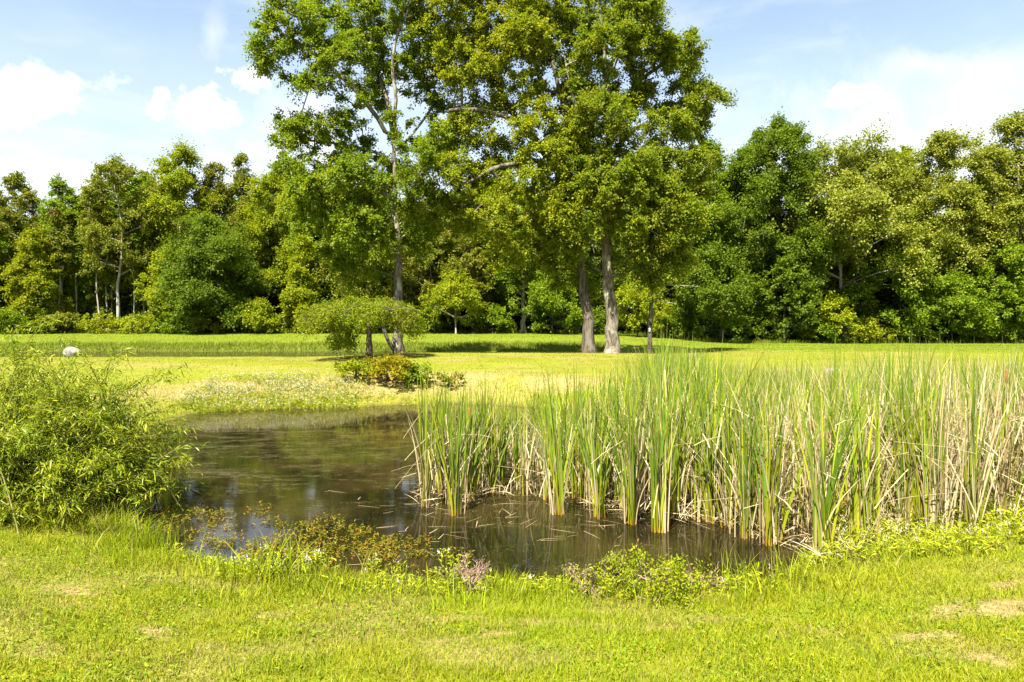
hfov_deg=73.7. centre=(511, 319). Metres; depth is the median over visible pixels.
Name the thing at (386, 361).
bank bush
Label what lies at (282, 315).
undergrowth shrub
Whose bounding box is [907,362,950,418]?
cattail plant
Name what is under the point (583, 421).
cattail plant
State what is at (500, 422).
cattail plant
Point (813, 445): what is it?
cattail plant
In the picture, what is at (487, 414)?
cattail plant
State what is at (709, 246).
woodland tree
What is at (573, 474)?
cattail plant
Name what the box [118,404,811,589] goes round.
pond water
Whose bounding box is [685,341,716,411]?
cattail plant
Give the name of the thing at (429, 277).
woodland tree
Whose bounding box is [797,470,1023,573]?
flowering smartweed bed
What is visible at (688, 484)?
cattail plant
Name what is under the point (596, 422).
cattail plant
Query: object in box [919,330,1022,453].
cattail plant
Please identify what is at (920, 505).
cattail plant
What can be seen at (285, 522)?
smartweed plant
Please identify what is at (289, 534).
smartweed plant
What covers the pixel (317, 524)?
smartweed plant
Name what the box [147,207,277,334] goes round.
woodland tree
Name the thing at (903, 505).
cattail plant
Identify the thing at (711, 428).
cattail plant
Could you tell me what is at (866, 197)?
birch tree
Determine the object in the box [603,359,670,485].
cattail plant
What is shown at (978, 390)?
cattail plant
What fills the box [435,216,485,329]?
woodland tree
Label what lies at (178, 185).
woodland tree
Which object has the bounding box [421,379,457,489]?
cattail plant
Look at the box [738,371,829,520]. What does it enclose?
cattail plant
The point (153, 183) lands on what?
woodland tree
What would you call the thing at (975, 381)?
cattail plant
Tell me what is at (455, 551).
smartweed plant
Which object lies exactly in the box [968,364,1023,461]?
cattail plant
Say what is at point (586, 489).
cattail plant
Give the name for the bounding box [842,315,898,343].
shrub
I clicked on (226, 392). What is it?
flowering smartweed bed
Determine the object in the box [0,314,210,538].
willow bush
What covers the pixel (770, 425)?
cattail plant
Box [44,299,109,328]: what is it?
undergrowth shrub
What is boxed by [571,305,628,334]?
shrub
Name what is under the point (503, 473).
cattail plant
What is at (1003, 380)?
cattail plant
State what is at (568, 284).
woodland tree
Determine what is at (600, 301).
woodland tree
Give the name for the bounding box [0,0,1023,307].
sky
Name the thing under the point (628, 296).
maple sapling
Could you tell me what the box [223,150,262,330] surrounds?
woodland tree
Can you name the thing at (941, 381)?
cattail plant
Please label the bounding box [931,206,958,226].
woodland tree
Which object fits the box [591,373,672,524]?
cattail plant
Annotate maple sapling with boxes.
[418,269,490,333]
[525,274,583,333]
[601,280,673,336]
[802,290,878,342]
[905,268,1007,342]
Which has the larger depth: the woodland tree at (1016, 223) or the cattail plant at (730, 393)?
the woodland tree at (1016, 223)
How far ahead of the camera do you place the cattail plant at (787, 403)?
8.59 m
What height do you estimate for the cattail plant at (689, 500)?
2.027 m
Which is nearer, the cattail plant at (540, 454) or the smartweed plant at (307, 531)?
the smartweed plant at (307, 531)
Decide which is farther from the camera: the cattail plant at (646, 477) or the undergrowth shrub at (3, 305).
the undergrowth shrub at (3, 305)
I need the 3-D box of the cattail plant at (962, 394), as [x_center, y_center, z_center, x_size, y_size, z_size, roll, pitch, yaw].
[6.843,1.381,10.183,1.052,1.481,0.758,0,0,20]
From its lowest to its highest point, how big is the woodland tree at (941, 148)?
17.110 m
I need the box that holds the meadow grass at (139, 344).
[0,328,1023,401]
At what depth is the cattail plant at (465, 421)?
9.49 m
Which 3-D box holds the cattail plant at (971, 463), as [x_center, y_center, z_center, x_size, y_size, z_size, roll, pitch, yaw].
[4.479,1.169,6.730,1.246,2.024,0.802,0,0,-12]
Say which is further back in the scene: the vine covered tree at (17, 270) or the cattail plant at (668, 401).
the vine covered tree at (17, 270)
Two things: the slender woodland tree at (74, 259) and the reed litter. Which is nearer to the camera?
the reed litter
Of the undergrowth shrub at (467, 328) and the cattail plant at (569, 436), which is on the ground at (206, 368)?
the undergrowth shrub at (467, 328)
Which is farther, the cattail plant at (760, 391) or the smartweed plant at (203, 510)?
the cattail plant at (760, 391)
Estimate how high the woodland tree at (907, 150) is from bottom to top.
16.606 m
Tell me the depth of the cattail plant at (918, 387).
9.01 m
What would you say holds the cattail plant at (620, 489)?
in the pond water at (293, 465)
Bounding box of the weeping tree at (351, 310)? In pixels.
[293,291,429,358]
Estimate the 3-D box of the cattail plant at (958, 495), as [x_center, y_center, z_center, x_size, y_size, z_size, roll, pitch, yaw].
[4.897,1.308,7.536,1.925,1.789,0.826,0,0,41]
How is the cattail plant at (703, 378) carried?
in the pond water at (293, 465)
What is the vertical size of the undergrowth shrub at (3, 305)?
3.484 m
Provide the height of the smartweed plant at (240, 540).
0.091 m
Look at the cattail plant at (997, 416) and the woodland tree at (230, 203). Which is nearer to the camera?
the cattail plant at (997, 416)
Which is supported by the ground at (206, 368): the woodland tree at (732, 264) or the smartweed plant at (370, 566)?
the woodland tree at (732, 264)
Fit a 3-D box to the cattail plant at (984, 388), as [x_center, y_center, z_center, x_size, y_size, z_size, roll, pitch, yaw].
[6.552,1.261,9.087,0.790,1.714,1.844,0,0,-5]
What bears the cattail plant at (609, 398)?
in the pond water at (293, 465)
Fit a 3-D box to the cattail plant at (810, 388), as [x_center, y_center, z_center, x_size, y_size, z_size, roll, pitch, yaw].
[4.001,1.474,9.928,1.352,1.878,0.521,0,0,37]
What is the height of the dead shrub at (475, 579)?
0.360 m
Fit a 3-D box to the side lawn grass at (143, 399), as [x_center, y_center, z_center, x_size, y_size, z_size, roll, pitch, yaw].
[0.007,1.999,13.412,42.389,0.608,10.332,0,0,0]
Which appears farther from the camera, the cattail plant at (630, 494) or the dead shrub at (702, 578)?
the cattail plant at (630, 494)
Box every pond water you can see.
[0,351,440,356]
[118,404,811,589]
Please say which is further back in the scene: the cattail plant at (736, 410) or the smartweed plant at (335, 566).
the cattail plant at (736, 410)
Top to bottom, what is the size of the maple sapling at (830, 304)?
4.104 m
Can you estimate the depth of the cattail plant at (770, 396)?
9.43 m
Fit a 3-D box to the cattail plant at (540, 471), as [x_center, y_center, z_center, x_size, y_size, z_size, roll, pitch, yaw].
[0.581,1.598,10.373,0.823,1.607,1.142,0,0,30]
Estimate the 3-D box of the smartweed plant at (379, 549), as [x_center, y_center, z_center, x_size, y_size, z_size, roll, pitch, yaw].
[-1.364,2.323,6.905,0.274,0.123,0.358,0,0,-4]
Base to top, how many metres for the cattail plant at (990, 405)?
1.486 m
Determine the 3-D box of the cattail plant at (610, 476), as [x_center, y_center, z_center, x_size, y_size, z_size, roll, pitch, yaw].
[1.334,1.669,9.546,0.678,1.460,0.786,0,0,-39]
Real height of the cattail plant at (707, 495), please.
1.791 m
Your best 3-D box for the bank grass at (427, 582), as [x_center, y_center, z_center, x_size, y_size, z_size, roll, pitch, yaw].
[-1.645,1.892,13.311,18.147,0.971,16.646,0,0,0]
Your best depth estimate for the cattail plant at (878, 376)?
10.05 m
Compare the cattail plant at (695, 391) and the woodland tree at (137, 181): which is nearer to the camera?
the cattail plant at (695, 391)
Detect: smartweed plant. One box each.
[162,513,185,521]
[163,520,182,531]
[165,504,192,513]
[186,530,216,542]
[192,507,216,514]
[197,509,223,520]
[200,534,224,545]
[201,524,224,529]
[211,513,239,522]
[213,532,236,549]
[218,538,242,547]
[224,520,240,530]
[227,530,242,544]
[233,543,268,554]
[242,539,264,551]
[242,543,268,560]
[243,509,268,515]
[246,501,272,512]
[252,515,280,524]
[262,543,280,562]
[263,538,285,552]
[268,532,294,546]
[275,520,293,527]
[279,528,302,540]
[287,547,321,558]
[291,533,314,545]
[294,520,314,529]
[296,554,309,572]
[297,528,325,536]
[297,539,320,549]
[298,542,316,558]
[305,521,329,528]
[306,548,318,563]
[309,513,339,524]
[309,523,331,532]
[310,548,327,567]
[311,530,337,538]
[311,551,338,567]
[313,535,345,550]
[317,561,342,574]
[320,552,342,564]
[322,545,342,555]
[331,519,355,532]
[333,550,346,560]
[336,542,362,550]
[341,536,369,547]
[347,525,368,531]
[350,548,373,560]
[354,540,384,551]
[362,525,374,535]
[365,532,386,544]
[365,545,388,556]
[365,558,378,577]
[372,539,406,549]
[373,546,393,557]
[373,553,381,566]
[374,538,398,553]
[378,553,408,562]
[380,550,402,564]
[382,533,411,544]
[385,559,407,572]
[397,562,419,573]
[401,535,418,544]
[403,545,421,555]
[404,538,429,547]
[410,547,434,559]
[421,564,437,578]
[435,547,471,566]
[438,546,473,557]
[440,549,474,561]
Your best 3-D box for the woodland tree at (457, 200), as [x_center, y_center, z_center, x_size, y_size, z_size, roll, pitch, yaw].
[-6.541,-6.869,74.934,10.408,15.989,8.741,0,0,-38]
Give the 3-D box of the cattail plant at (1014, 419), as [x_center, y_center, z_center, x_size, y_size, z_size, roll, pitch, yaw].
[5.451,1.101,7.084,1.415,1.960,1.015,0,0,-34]
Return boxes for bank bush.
[330,357,377,378]
[353,351,421,381]
[395,361,434,388]
[433,370,465,386]
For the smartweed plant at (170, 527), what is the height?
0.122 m
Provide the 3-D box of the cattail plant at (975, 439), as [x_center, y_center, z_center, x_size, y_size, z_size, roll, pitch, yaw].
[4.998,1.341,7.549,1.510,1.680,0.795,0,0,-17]
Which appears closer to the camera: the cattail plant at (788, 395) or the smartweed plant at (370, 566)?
the smartweed plant at (370, 566)
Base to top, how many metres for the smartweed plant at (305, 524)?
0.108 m
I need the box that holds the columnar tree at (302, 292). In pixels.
[277,233,323,332]
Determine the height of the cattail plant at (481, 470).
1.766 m
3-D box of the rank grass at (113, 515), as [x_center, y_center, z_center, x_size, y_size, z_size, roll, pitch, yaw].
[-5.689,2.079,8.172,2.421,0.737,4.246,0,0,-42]
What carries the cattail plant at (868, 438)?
on the ground at (206, 368)
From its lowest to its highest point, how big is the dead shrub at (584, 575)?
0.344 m
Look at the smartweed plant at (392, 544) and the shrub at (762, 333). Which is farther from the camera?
the shrub at (762, 333)
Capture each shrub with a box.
[0,302,20,330]
[0,306,51,333]
[5,296,47,329]
[27,311,85,333]
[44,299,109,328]
[71,300,128,330]
[75,310,122,333]
[87,292,175,329]
[109,310,163,333]
[125,302,150,325]
[149,308,202,333]
[171,305,239,329]
[185,315,228,333]
[210,304,232,331]
[234,296,286,333]
[251,305,294,330]
[266,304,321,329]
[290,313,326,333]
[333,320,389,332]
[414,308,447,332]
[428,313,454,330]
[430,558,460,589]
[436,308,519,331]
[453,550,490,594]
[465,310,530,329]
[468,303,521,333]
[484,315,556,330]
[488,301,568,331]
[561,560,603,601]
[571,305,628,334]
[597,549,639,589]
[605,307,647,331]
[618,307,659,332]
[652,309,702,339]
[667,305,732,336]
[669,310,739,339]
[676,561,721,590]
[722,316,786,340]
[735,310,796,340]
[767,303,856,342]
[790,304,860,340]
[795,315,841,342]
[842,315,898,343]
[862,298,920,342]
[880,302,979,340]
[901,314,975,342]
[973,313,1023,342]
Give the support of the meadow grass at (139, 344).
on the ground at (206, 368)
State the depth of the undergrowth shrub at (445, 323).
65.03 m
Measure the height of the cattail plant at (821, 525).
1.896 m
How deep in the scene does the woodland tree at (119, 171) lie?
60.41 m
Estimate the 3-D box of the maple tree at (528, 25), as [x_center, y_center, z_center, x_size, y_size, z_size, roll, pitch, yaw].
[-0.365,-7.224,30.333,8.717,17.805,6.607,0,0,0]
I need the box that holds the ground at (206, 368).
[0,322,1023,681]
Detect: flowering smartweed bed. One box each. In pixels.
[160,369,414,412]
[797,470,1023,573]
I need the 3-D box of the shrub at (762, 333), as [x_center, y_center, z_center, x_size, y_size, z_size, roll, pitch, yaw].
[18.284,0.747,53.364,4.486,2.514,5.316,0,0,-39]
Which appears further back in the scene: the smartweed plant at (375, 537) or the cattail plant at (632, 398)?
the cattail plant at (632, 398)
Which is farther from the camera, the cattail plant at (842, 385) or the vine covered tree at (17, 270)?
the vine covered tree at (17, 270)
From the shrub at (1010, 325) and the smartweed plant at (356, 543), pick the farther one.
the shrub at (1010, 325)
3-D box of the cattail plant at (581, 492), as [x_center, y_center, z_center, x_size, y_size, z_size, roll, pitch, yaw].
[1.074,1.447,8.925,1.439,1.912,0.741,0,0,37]
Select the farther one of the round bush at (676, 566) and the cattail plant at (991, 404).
the cattail plant at (991, 404)
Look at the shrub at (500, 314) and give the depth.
59.58 m
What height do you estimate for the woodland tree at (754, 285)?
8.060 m
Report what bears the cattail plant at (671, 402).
in the pond water at (293, 465)
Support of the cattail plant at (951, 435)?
on the ground at (206, 368)
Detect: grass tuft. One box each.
[109,514,185,552]
[197,524,342,588]
[350,542,376,577]
[684,537,780,590]
[735,538,844,591]
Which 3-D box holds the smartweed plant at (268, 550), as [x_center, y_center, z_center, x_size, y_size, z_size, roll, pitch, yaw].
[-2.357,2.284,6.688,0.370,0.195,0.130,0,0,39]
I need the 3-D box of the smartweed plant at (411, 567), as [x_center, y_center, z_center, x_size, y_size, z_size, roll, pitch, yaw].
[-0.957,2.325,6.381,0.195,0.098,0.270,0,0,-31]
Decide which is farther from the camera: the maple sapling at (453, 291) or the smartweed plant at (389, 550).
the maple sapling at (453, 291)
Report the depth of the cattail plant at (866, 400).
9.23 m
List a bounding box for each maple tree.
[239,0,468,353]
[406,0,604,352]
[527,0,742,352]
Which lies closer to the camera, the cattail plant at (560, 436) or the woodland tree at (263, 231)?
the cattail plant at (560, 436)
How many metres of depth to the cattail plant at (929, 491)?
6.86 m
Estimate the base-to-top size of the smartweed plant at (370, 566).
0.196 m
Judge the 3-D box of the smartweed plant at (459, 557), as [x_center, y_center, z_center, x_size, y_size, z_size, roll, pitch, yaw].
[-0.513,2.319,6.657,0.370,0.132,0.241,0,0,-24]
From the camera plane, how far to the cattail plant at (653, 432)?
8.58 m
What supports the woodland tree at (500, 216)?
on the ground at (206, 368)
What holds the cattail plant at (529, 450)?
in the pond water at (293, 465)
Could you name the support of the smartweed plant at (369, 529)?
in the pond water at (293, 465)
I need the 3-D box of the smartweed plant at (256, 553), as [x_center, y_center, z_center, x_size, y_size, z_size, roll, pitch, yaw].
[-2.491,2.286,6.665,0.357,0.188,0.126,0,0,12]
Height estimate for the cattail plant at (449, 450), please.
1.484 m
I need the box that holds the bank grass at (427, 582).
[21,369,928,610]
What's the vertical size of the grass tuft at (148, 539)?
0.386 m
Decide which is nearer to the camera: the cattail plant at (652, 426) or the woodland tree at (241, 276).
the cattail plant at (652, 426)
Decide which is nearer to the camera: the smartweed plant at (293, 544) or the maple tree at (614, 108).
the smartweed plant at (293, 544)
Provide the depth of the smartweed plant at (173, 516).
8.05 m
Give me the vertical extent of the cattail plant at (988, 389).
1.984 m
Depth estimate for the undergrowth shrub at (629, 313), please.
62.78 m
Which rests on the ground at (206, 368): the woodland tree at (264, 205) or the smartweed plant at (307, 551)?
the woodland tree at (264, 205)
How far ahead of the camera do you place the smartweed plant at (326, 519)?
7.91 m
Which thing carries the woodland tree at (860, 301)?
on the ground at (206, 368)
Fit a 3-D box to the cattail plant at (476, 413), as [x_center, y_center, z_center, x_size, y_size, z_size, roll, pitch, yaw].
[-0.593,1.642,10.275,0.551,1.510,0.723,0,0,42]
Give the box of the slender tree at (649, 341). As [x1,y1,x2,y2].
[610,192,697,353]
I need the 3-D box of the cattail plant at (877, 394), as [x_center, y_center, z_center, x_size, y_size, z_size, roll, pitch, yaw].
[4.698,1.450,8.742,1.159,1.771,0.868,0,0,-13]
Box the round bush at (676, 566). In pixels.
[587,539,725,610]
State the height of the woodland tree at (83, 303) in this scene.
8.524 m
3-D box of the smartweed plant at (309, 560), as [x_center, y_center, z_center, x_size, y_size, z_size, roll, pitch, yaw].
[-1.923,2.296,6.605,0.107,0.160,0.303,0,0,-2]
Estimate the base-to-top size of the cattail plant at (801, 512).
2.122 m
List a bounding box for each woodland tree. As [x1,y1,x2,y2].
[0,170,44,329]
[0,209,24,308]
[0,223,45,304]
[19,242,79,310]
[31,172,89,328]
[38,211,78,332]
[42,237,75,329]
[52,208,85,329]
[63,259,115,318]
[65,269,130,313]
[72,204,118,318]
[74,153,163,326]
[75,246,141,329]
[78,184,115,326]
[83,170,174,304]
[89,217,120,329]
[109,197,157,316]
[111,220,176,327]
[124,169,190,295]
[124,217,157,324]
[130,242,206,326]
[133,134,234,329]
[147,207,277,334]
[181,161,243,321]
[213,247,262,330]
[220,197,239,219]
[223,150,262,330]
[234,159,321,329]
[249,172,290,306]
[251,224,287,329]
[254,193,284,329]
[263,229,325,323]
[283,180,354,331]
[308,191,417,331]
[356,232,402,292]
[402,191,472,330]
[402,217,455,292]
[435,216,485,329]
[439,226,504,332]
[442,190,462,234]
[458,153,534,331]
[477,207,563,332]
[535,222,598,329]
[558,168,628,310]
[589,234,635,301]
[612,176,709,335]
[657,247,691,331]
[666,135,768,339]
[667,237,782,340]
[683,225,736,337]
[708,141,789,340]
[711,106,855,333]
[724,245,776,339]
[743,230,829,342]
[793,249,851,306]
[824,215,906,313]
[832,239,954,341]
[846,255,884,307]
[868,278,931,308]
[869,142,933,340]
[875,276,912,303]
[882,122,1022,339]
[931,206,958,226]
[942,216,982,267]
[955,235,1023,342]
[962,109,1023,340]
[974,205,1023,235]
[1001,163,1023,243]
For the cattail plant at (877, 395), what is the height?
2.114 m
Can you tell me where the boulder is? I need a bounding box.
[62,347,82,356]
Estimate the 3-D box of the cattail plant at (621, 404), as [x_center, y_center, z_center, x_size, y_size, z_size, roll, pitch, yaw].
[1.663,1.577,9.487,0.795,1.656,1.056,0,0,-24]
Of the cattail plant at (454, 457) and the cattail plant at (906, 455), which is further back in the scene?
the cattail plant at (454, 457)
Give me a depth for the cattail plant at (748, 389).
10.18 m
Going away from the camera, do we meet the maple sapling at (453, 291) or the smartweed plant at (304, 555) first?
the smartweed plant at (304, 555)
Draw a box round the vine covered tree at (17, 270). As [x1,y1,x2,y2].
[0,225,74,331]
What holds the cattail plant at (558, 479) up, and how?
in the pond water at (293, 465)
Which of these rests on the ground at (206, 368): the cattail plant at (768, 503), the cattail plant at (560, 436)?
the cattail plant at (768, 503)
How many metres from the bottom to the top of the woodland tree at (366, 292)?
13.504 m
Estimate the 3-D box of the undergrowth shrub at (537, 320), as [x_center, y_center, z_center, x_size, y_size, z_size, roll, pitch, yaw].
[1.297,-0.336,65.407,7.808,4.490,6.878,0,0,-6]
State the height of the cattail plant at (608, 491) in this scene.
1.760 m
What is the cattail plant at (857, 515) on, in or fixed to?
on the ground at (206, 368)
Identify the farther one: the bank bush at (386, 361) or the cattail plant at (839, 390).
the bank bush at (386, 361)
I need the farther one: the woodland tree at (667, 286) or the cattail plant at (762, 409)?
the woodland tree at (667, 286)
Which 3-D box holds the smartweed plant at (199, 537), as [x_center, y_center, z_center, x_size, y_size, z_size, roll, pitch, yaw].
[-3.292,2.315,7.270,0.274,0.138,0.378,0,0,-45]
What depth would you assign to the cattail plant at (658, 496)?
7.58 m
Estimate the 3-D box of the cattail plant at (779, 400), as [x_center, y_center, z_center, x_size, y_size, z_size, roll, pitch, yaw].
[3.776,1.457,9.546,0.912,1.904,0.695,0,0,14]
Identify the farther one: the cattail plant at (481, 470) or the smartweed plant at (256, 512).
the cattail plant at (481, 470)
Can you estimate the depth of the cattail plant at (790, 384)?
9.95 m
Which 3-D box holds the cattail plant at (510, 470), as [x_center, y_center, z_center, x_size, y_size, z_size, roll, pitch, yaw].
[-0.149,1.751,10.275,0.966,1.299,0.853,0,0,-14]
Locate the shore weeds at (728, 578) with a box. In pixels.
[160,542,783,599]
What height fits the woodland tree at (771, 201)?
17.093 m
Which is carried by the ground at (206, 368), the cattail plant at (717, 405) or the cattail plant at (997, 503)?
the cattail plant at (997, 503)
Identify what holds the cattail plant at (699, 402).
in the pond water at (293, 465)
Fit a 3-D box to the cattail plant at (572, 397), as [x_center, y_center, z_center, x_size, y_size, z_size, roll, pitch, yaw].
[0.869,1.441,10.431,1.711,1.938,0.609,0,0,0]
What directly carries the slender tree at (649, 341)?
on the ground at (206, 368)
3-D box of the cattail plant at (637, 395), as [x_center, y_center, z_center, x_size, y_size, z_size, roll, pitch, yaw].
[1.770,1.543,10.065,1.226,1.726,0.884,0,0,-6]
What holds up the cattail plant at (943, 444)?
on the ground at (206, 368)
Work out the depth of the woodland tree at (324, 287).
60.48 m
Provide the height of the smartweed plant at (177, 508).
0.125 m
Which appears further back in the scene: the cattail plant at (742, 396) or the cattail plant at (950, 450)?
the cattail plant at (742, 396)
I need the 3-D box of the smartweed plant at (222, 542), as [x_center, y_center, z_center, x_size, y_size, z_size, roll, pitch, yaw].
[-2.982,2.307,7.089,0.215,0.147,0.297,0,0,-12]
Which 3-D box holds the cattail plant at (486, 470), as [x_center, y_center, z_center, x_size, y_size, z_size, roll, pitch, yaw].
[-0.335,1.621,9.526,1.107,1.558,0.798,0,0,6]
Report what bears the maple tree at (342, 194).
on the ground at (206, 368)
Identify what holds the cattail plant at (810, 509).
in the pond water at (293, 465)
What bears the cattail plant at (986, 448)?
on the ground at (206, 368)
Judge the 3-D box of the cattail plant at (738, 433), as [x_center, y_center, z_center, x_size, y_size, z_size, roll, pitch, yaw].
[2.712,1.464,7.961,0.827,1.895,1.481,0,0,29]
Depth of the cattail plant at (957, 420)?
7.95 m
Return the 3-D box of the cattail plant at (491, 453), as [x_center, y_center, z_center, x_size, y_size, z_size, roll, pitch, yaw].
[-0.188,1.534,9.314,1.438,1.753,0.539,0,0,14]
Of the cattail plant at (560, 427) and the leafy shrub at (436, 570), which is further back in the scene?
the cattail plant at (560, 427)
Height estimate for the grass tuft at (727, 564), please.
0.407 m
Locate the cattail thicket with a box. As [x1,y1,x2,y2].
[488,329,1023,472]
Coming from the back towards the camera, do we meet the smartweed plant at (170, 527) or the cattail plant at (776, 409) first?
the cattail plant at (776, 409)
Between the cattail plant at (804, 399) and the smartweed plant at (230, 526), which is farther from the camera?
the cattail plant at (804, 399)
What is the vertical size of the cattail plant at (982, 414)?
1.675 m
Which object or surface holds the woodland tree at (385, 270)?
on the ground at (206, 368)
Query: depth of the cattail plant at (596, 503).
8.12 m
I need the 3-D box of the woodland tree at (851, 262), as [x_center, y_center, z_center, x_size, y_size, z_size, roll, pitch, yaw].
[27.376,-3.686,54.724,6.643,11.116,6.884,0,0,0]
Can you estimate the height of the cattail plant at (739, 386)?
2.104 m
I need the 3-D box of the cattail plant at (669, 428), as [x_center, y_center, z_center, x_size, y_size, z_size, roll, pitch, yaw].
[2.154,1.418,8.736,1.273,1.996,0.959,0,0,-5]
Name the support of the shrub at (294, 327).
on the ground at (206, 368)
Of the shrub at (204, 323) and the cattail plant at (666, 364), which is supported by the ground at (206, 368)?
the shrub at (204, 323)
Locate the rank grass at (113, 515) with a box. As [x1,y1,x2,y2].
[0,481,178,538]
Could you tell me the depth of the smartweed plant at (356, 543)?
7.05 m
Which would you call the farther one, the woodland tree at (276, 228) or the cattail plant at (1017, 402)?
the woodland tree at (276, 228)
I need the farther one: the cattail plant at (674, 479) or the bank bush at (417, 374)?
the bank bush at (417, 374)
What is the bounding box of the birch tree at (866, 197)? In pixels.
[762,113,963,340]
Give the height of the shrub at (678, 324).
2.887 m
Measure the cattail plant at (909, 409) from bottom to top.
2.248 m
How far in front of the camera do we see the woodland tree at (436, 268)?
65.90 m
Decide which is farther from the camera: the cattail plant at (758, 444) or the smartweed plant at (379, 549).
the cattail plant at (758, 444)
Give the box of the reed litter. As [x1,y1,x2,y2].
[326,461,1023,569]
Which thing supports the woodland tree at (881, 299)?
on the ground at (206, 368)
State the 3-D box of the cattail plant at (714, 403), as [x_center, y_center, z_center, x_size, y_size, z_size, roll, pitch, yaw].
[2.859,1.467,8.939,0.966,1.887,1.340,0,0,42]
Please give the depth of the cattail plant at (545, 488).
8.93 m
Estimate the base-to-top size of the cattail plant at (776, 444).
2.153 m
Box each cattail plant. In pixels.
[396,367,483,515]
[399,388,461,479]
[401,345,456,507]
[404,364,461,472]
[405,404,494,503]
[406,398,453,480]
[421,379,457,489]
[421,393,451,493]
[429,391,474,499]
[435,377,505,502]
[444,390,510,480]
[445,384,503,499]
[456,391,488,490]
[457,385,542,493]
[461,373,528,487]
[461,385,512,482]
[464,387,489,475]
[467,379,486,477]
[473,390,519,489]
[476,387,519,489]
[477,395,522,458]
[492,399,518,475]
[494,405,540,486]
[497,404,529,475]
[498,373,554,489]
[508,404,560,495]
[513,355,619,473]
[515,390,567,477]
[521,365,586,515]
[522,383,551,485]
[524,390,568,454]
[525,384,571,473]
[527,360,619,498]
[527,393,578,483]
[531,384,575,500]
[535,401,569,451]
[536,391,572,487]
[537,387,615,510]
[543,370,614,501]
[557,401,579,477]
[561,364,626,504]
[563,396,643,519]
[568,381,615,500]
[570,371,626,491]
[577,380,607,488]
[580,369,660,509]
[583,367,614,429]
[587,361,665,503]
[587,363,664,512]
[591,365,668,520]
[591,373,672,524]
[595,363,621,474]
[597,402,631,487]
[603,355,657,453]
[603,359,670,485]
[606,360,681,500]
[606,375,644,451]
[611,376,647,438]
[618,338,711,419]
[618,353,740,518]
[618,374,687,502]
[619,370,658,495]
[619,370,690,454]
[623,326,690,408]
[624,368,678,512]
[631,362,694,506]
[633,357,706,431]
[636,354,695,425]
[637,354,699,500]
[641,374,731,532]
[646,336,712,509]
[660,341,728,461]
[662,362,761,506]
[667,345,699,475]
[670,341,770,487]
[670,377,738,523]
[671,372,741,504]
[676,348,752,493]
[676,364,693,472]
[677,351,717,415]
[677,361,748,519]
[678,366,763,490]
[679,369,805,537]
[680,382,771,528]
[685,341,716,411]
[686,357,775,506]
[687,339,768,519]
[695,351,772,465]
[695,373,778,516]
[700,373,793,525]
[701,369,761,466]
[702,351,779,425]
[706,393,762,539]
[712,366,782,453]
[715,370,741,420]
[718,376,800,545]
[719,366,759,415]
[720,356,847,532]
[721,350,868,535]
[723,378,801,517]
[730,355,807,499]
[730,381,811,460]
[731,370,775,432]
[731,379,785,449]
[738,365,829,531]
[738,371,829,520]
[741,361,785,437]
[744,379,834,541]
[746,363,804,429]
[748,358,851,421]
[753,370,883,559]
[753,371,799,430]
[757,356,840,450]
[759,378,825,512]
[764,364,815,452]
[765,356,825,419]
[766,364,792,445]
[768,356,848,454]
[769,387,828,513]
[772,351,882,486]
[772,404,820,506]
[773,358,824,431]
[778,350,872,544]
[778,363,870,491]
[785,382,874,526]
[787,353,893,517]
[787,391,849,521]
[792,362,975,544]
[792,381,820,438]
[793,339,868,477]
[796,365,873,526]
[797,349,874,504]
[800,361,851,410]
[802,339,957,520]
[806,367,839,436]
[806,372,958,543]
[812,346,900,431]
[817,339,1006,509]
[819,358,880,452]
[823,336,987,504]
[824,369,895,522]
[828,349,912,499]
[838,349,1021,537]
[838,358,964,521]
[838,363,904,478]
[840,332,911,505]
[840,390,890,481]
[841,351,996,526]
[844,362,903,434]
[844,371,964,528]
[847,345,962,447]
[850,372,900,440]
[852,363,955,533]
[856,353,907,474]
[857,345,913,401]
[857,359,899,406]
[866,355,961,510]
[866,358,1023,521]
[870,356,1022,524]
[873,366,954,408]
[881,370,922,433]
[883,369,962,532]
[886,342,1023,535]
[889,358,945,418]
[889,361,995,494]
[890,395,975,474]
[896,370,1015,518]
[901,367,1022,513]
[905,369,968,429]
[905,382,1016,505]
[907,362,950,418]
[909,343,980,488]
[913,375,994,440]
[914,353,997,438]
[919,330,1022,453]
[920,341,1012,433]
[921,345,960,440]
[934,354,998,426]
[935,368,985,486]
[937,364,1023,513]
[937,371,993,475]
[945,344,1018,483]
[947,377,1022,445]
[949,370,989,413]
[949,387,1023,523]
[955,350,1023,488]
[956,371,1023,445]
[959,357,1000,423]
[960,362,1023,510]
[962,360,1022,424]
[963,386,1001,501]
[964,363,1021,478]
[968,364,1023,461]
[968,416,1023,498]
[975,360,1022,495]
[982,358,1021,464]
[985,354,1021,466]
[986,354,1023,495]
[992,353,1022,457]
[1003,371,1023,505]
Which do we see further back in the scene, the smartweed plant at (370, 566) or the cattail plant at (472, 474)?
the cattail plant at (472, 474)
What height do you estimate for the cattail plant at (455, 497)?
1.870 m
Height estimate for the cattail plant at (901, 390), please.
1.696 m
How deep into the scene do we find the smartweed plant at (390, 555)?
6.66 m
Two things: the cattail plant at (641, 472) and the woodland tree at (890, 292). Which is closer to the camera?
the cattail plant at (641, 472)
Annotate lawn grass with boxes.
[0,385,575,461]
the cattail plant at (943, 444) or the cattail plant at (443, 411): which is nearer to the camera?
the cattail plant at (943, 444)
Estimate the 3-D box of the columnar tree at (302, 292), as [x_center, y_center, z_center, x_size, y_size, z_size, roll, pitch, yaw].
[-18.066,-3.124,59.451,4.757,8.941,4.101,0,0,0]

